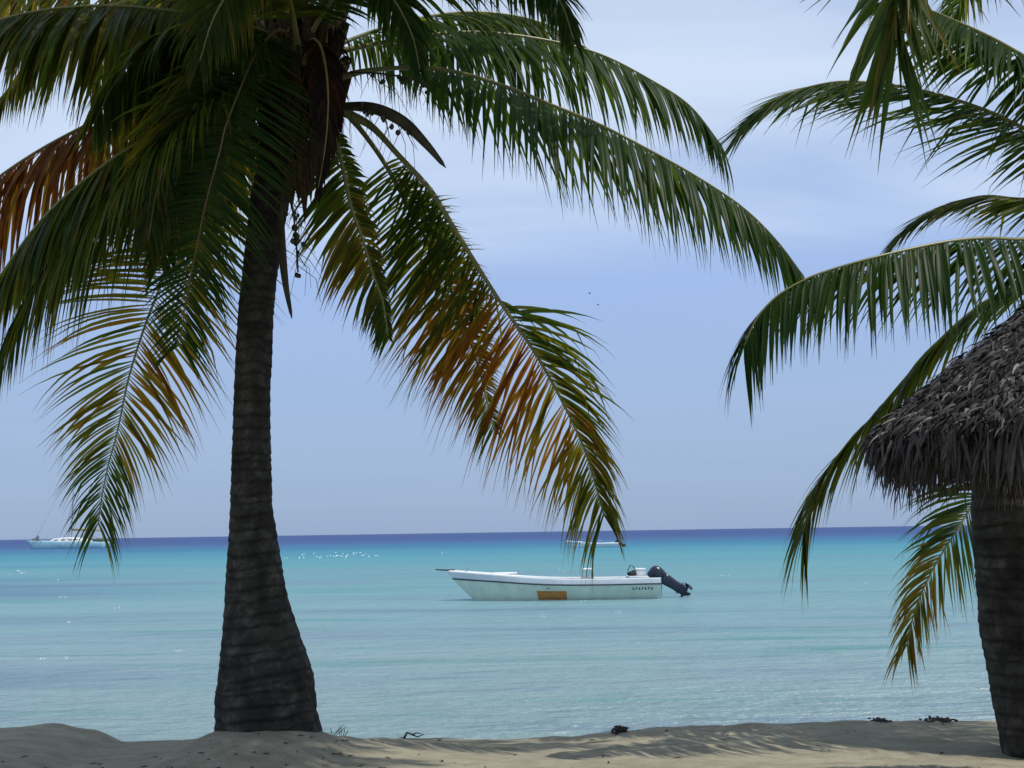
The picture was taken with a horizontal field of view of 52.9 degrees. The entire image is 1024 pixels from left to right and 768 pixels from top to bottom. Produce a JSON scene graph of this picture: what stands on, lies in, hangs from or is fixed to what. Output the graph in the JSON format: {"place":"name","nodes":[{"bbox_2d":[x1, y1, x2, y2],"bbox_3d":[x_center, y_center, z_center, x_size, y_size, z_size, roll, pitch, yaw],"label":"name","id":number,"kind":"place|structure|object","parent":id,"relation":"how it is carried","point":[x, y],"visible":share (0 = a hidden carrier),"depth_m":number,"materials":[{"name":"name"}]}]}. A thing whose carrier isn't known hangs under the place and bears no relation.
{"place":"outdoors","nodes":[
{"label":"outdoors","id":0,"kind":"place"},
{"bbox_2d":[0,525,995,741],"bbox_3d":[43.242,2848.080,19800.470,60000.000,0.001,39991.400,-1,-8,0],"label":"sea","id":1,"kind":"structure","parent":0,"point":[400,635],"depth_m":21.38,"materials":[{"name":"liquid"}]},
{"bbox_2d":[26,462,114,548],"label":"sailing catamaran","id":2,"kind":"object","parent":1,"relation":"on","point":[37,543],"visible":0.75,"depth_m":225.19,"materials":[{"name":"paint"}]},
{"bbox_2d":[24,552,721,658],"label":"wave foam","id":3,"kind":"object","parent":1,"relation":"on","point":[320,556],"visible":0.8,"depth_m":101.80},
{"bbox_2d":[436,566,692,600],"bbox_3d":[1.677,6.504,33.131,8.269,1.320,1.760,-1,-8,0],"label":"motor boat","id":4,"kind":"object","parent":1,"relation":"on","point":[495,586],"visible":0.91,"depth_m":32.50,"materials":[{"name":"white paint"}]},
{"bbox_2d":[634,568,645,574],"bbox_3d":[4.132,6.067,33.284,0.340,0.220,0.420,-1,-8,0],"label":"cool box","id":5,"kind":"object","parent":4,"relation":"on","point":[640,571],"visible":0.87,"depth_m":33.09,"materials":[{"name":"paint"}]},
{"bbox_2d":[562,540,625,547],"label":"motor boat","id":6,"kind":"object","parent":1,"relation":"on","point":[606,544],"visible":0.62,"depth_m":136.55,"materials":[{"name":"white paint"}]},
{"bbox_2d":[0,720,1023,767],"bbox_3d":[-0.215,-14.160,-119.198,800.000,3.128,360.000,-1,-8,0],"label":"sand beach","id":7,"kind":"structure","parent":0,"point":[925,744],"depth_m":7.50,"materials":[{"name":"beige sand"}]},
{"bbox_2d":[330,724,348,735],"bbox_3d":[-1.433,2.852,8.490,0.146,0.114,0.135,2,-9,-20],"label":"grass tuft","id":8,"kind":"object","parent":7,"relation":"on","point":[340,731],"visible":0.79,"depth_m":8.47,"materials":[{"name":"grey plant"}]},
{"bbox_2d":[0,0,823,732],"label":"coconut palm","id":9,"kind":"object","parent":7,"relation":"on","point":[206,108],"visible":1,"depth_m":7.92,"materials":[{"name":"green plant"}]},
{"bbox_2d":[403,732,423,738],"bbox_3d":[-0.810,2.886,8.471,0.172,0.058,0.040,0,-8,-3],"label":"driftwood twig","id":10,"kind":"object","parent":7,"relation":"on","point":[405,735],"visible":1,"depth_m":8.46,"materials":[{"name":"grey wood"}]},
{"bbox_2d":[2,723,991,767],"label":"leaf litter","id":11,"kind":"object","parent":7,"relation":"on","point":[367,758],"visible":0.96,"depth_m":7.27,"materials":[{"name":"brown plant"}]},
{"bbox_2d":[611,725,628,733],"bbox_3d":[0.882,2.832,8.451,0.135,0.063,0.205,-4,-9,20],"label":"seaweed clump","id":12,"kind":"object","parent":7,"relation":"on","point":[617,729],"visible":1,"depth_m":8.43,"materials":[{"name":"black plant"}]},
{"bbox_2d":[697,0,1023,758],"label":"coconut palm","id":13,"kind":"object","parent":7,"relation":"on","point":[997,540],"visible":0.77,"depth_m":7.48,"materials":[{"name":"green plant"}]},
{"bbox_2d":[856,303,1023,522],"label":"thatched parasol","id":14,"kind":"object","parent":13,"relation":"attached to","point":[946,431],"visible":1,"depth_m":4.77,"materials":[{"name":"grey plant"}]},
{"bbox_2d":[867,717,891,722],"bbox_3d":[3.028,2.761,8.452,0.166,0.033,0.250,-1,-8,0],"label":"seaweed clump","id":15,"kind":"object","parent":7,"relation":"on","point":[881,720],"visible":0.99,"depth_m":8.43,"materials":[{"name":"black plant"}]},
{"bbox_2d":[801,0,1019,169],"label":"coconut palm","id":16,"kind":"object","parent":7,"relation":"on","point":[883,39],"visible":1,"depth_m":5.19,"materials":[{"name":"green plant"}]},
{"bbox_2d":[919,715,957,721],"bbox_3d":[3.495,2.758,8.469,0.295,0.034,0.254,5,-10,-37],"label":"seaweed clump","id":17,"kind":"object","parent":7,"relation":"on","point":[938,718],"visible":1,"depth_m":8.45,"materials":[{"name":"black plant"}]},
{"bbox_2d":[0,0,1023,539],"label":"sky","id":18,"kind":"structure","parent":0,"point":[345,461],"materials":[{"name":"blue"}]},
{"bbox_2d":[627,565,636,575],"bbox_3d":[3.848,5.983,33.055,0.335,0.363,0.270,-1,-8,0],"label":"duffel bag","id":19,"kind":"object","parent":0,"point":[632,573],"visible":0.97,"depth_m":32.98,"materials":[{"name":"fabric"}]}
]}

